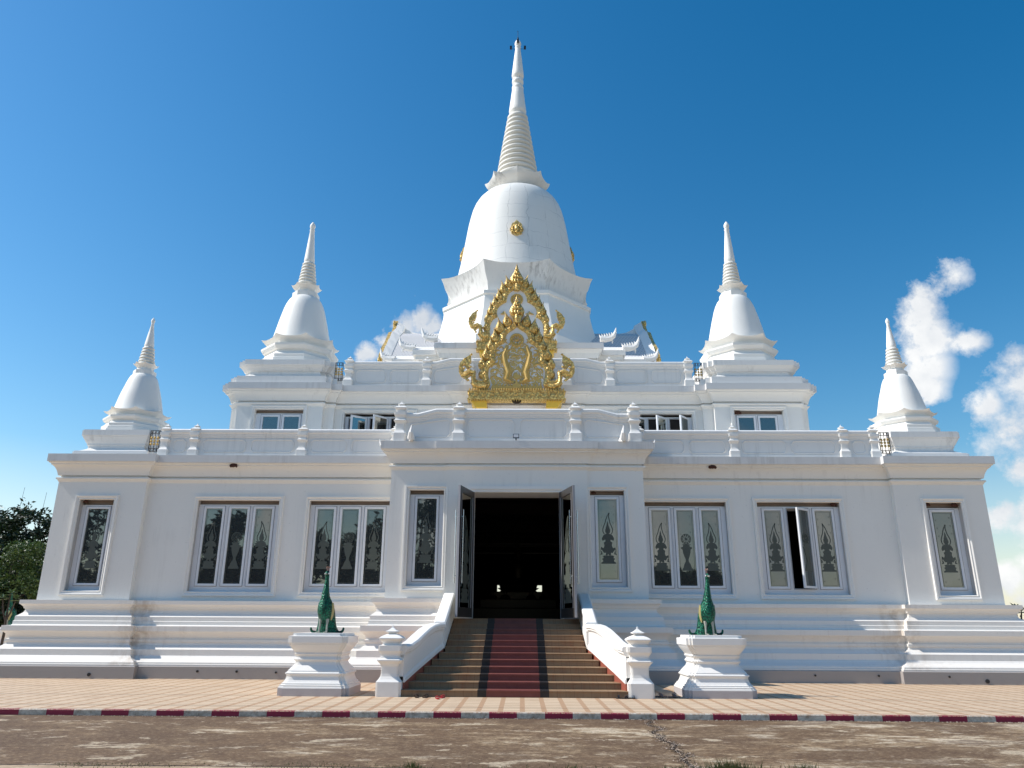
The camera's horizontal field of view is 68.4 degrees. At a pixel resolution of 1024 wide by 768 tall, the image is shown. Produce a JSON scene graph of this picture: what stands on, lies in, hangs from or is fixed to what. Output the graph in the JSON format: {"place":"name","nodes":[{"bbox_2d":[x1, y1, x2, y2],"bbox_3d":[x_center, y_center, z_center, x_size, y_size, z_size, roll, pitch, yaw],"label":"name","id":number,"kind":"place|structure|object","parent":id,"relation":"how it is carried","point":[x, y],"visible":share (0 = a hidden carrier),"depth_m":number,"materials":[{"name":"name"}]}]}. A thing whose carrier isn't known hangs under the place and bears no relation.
{"place":"outdoors","nodes":[
{"label":"outdoors","id":0,"kind":"place"},
{"bbox_2d":[0,715,1023,767],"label":"road","id":1,"kind":"structure","parent":0,"point":[200,741],"depth_m":11.49,"materials":[{"name":"brown soil"}]},
{"bbox_2d":[28,755,818,767],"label":"weeds","id":2,"kind":"object","parent":1,"relation":"on","point":[719,764],"visible":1,"depth_m":9.42,"materials":[{"name":"green plant"}]},
{"bbox_2d":[1,715,1021,767],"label":"road joint","id":3,"kind":"object","parent":1,"relation":"on","point":[354,767],"visible":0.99,"depth_m":9.50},
{"bbox_2d":[47,715,1023,767],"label":"pebbles","id":4,"kind":"object","parent":1,"relation":"on","point":[600,719],"visible":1,"depth_m":14.35,"materials":[{"name":"grey gravel"}]},
{"bbox_2d":[642,719,698,767],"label":"leaf litter","id":5,"kind":"object","parent":1,"relation":"on","point":[673,743],"visible":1,"depth_m":11.42,"materials":[{"name":"plant"}]},
{"bbox_2d":[0,678,1023,715],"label":"pavement","id":6,"kind":"structure","parent":0,"point":[773,698],"depth_m":16.98,"materials":[{"name":"beige tile"}]},
{"bbox_2d":[0,627,7,643],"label":"statue pedestal","id":7,"kind":"object","parent":6,"relation":"on","point":[1,632],"visible":0.08,"depth_m":33.68,"materials":[{"name":"white paint"}]},
{"bbox_2d":[5,593,16,624],"bbox_3d":[-22.837,10.355,34.704,0.674,1.634,0.681,-8,-19,24],"label":"peacock statue","id":8,"kind":"object","parent":7,"relation":"on","point":[11,618],"visible":0.52,"depth_m":34.48,"materials":[{"name":"green ceramic"}]},
{"bbox_2d":[277,633,360,696],"bbox_3d":[-4.669,6.867,18.570,1.683,1.400,1.683,0,-18,1],"label":"statue pedestal","id":9,"kind":"object","parent":6,"relation":"on","point":[322,666],"visible":1,"depth_m":18.04,"materials":[{"name":"white paint"}]},
{"bbox_2d":[310,566,343,632],"bbox_3d":[-4.669,5.507,19.238,0.674,1.634,0.681,12,-21,-33],"label":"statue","id":10,"kind":"object","parent":9,"relation":"on","point":[326,617],"visible":0.98,"depth_m":18.90,"materials":[{"name":"green ceramic"}]},
{"bbox_2d":[0,37,1023,684],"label":"temple","id":11,"kind":"structure","parent":6,"relation":"on","point":[406,481],"depth_m":25.17,"materials":[{"name":"paint"}]},
{"bbox_2d":[58,495,119,595],"bbox_3d":[-13.974,5.337,25.059,1.470,3.270,0.368,0,-18,1],"label":"window","id":12,"kind":"structure","parent":11,"relation":"in","point":[88,574],"depth_m":25.06,"materials":[{"name":"white paint"}]},
{"bbox_2d":[181,496,284,596],"bbox_3d":[-9.247,5.388,25.164,3.060,3.290,0.318,0,-18,1],"label":"window","id":13,"kind":"structure","parent":11,"relation":"in","point":[236,554],"depth_m":25.19,"materials":[{"name":"white paint"}]},
{"bbox_2d":[249,405,307,428],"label":"window","id":14,"kind":"structure","parent":11,"relation":"in","point":[264,419],"depth_m":30.14,"materials":[{"name":"white paint"}]},
{"bbox_2d":[297,496,389,596],"bbox_3d":[-5.458,5.394,25.113,3.060,3.290,0.318,0,-18,1],"label":"window","id":15,"kind":"structure","parent":11,"relation":"in","point":[351,538],"depth_m":25.16,"materials":[{"name":"white paint"}]},
{"bbox_2d":[340,409,417,428],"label":"window","id":16,"kind":"structure","parent":11,"relation":"in","point":[356,422],"depth_m":30.40,"materials":[{"name":"white paint"}]},
{"bbox_2d":[401,485,448,590],"bbox_3d":[-2.769,4.922,24.179,1.420,3.330,0.318,0,-18,1],"label":"window","id":17,"kind":"structure","parent":11,"relation":"in","point":[424,565],"depth_m":24.19,"materials":[{"name":"white paint"}]},
{"bbox_2d":[453,485,474,616],"bbox_3d":[-1.434,5.144,23.177,0.418,3.870,1.439,-2,-18,8],"label":"door leaf","id":18,"kind":"structure","parent":11,"relation":"in","point":[466,497],"depth_m":23.05,"materials":[{"name":"clear glass"}]},
{"bbox_2d":[473,544,559,618],"bbox_3d":[0.294,9.224,35.212,4.200,3.524,2.296,0,-18,1],"label":"altar","id":19,"kind":"object","parent":11,"relation":"on","point":[518,596],"visible":0.98,"depth_m":34.36,"materials":[{"name":"brown metal"}]},
{"bbox_2d":[559,485,578,617],"bbox_3d":[1.707,5.149,23.134,0.418,3.870,1.439,2,-18,-7],"label":"door leaf","id":20,"kind":"structure","parent":11,"relation":"in","point":[567,527],"depth_m":23.00,"materials":[{"name":"clear glass"}]},
{"bbox_2d":[585,486,632,591],"bbox_3d":[3.070,4.931,24.100,1.420,3.330,0.318,0,-18,1],"label":"window","id":21,"kind":"structure","parent":11,"relation":"in","point":[608,552],"depth_m":24.10,"materials":[{"name":"white paint"}]},
{"bbox_2d":[619,410,696,429],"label":"window","id":22,"kind":"structure","parent":11,"relation":"in","point":[662,423],"depth_m":30.26,"materials":[{"name":"white paint"}]},
{"bbox_2d":[644,497,737,598],"bbox_3d":[5.781,5.411,24.960,3.060,3.290,0.318,0,-18,1],"label":"window","id":23,"kind":"structure","parent":11,"relation":"in","point":[684,540],"depth_m":25.00,"materials":[{"name":"white paint"}]},
{"bbox_2d":[730,406,789,429],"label":"window","id":24,"kind":"structure","parent":11,"relation":"in","point":[748,420],"depth_m":29.88,"materials":[{"name":"white paint"}]},
{"bbox_2d":[752,498,856,599],"bbox_3d":[9.569,5.378,24.787,3.060,3.290,0.575,0,-18,1],"label":"window","id":25,"kind":"structure","parent":11,"relation":"in","point":[818,523],"depth_m":24.89,"materials":[{"name":"white paint"}]},
{"bbox_2d":[920,498,982,599],"bbox_3d":[14.293,5.381,24.675,1.470,3.270,0.368,0,-18,1],"label":"window","id":26,"kind":"structure","parent":11,"relation":"in","point":[942,524],"depth_m":24.67,"materials":[{"name":"white paint"}]},
{"bbox_2d":[375,593,654,698],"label":"staircase","id":27,"kind":"structure","parent":6,"relation":"on","point":[446,653],"depth_m":19.11,"materials":[{"name":"beige tile"}]},
{"bbox_2d":[674,635,757,698],"bbox_3d":[4.932,6.925,18.573,1.683,1.400,1.683,0,-18,1],"label":"statue pedestal","id":28,"kind":"object","parent":6,"relation":"on","point":[711,669],"visible":1,"depth_m":18.04,"materials":[{"name":"white paint"}]},
{"bbox_2d":[688,569,723,634],"bbox_3d":[4.901,5.567,19.251,0.681,1.634,0.674,-13,-22,35],"label":"peacock statue","id":29,"kind":"object","parent":28,"relation":"on","point":[706,620],"visible":0.98,"depth_m":18.91,"materials":[{"name":"green ceramic"}]},
{"bbox_2d":[0,0,1023,618],"label":"sky","id":30,"kind":"structure","parent":0,"point":[173,163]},
{"bbox_2d":[668,693,680,697],"bbox_3d":[3.837,7.358,17.806,0.282,0.087,0.218,14,-22,-37],"label":"shoe","id":31,"kind":"object","parent":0,"point":[673,695],"visible":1,"depth_m":17.75,"materials":[{"name":"grey fabric"}]},
{"label":"ground","id":32,"kind":"structure","parent":0,"visible":0},
{"bbox_2d":[0,588,20,645],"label":"frangipani","id":33,"kind":"object","parent":32,"relation":"on","point":[15,597],"visible":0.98,"depth_m":28.99,"materials":[{"name":"green plant"}]},
{"bbox_2d":[0,536,46,626],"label":"feathery tree","id":34,"kind":"object","parent":32,"relation":"on","point":[28,583],"visible":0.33,"depth_m":38.45,"materials":[{"name":"green plant"}]},
{"bbox_2d":[0,497,51,611],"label":"broadleaf tree","id":35,"kind":"object","parent":32,"relation":"on","point":[14,526],"visible":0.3,"depth_m":44.80,"materials":[{"name":"green plant"}]},
{"bbox_2d":[0,708,1023,722],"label":"kerb","id":36,"kind":"structure","parent":32,"relation":"on","point":[525,715],"depth_m":14.53,"materials":[{"name":"red paint"}]}
]}

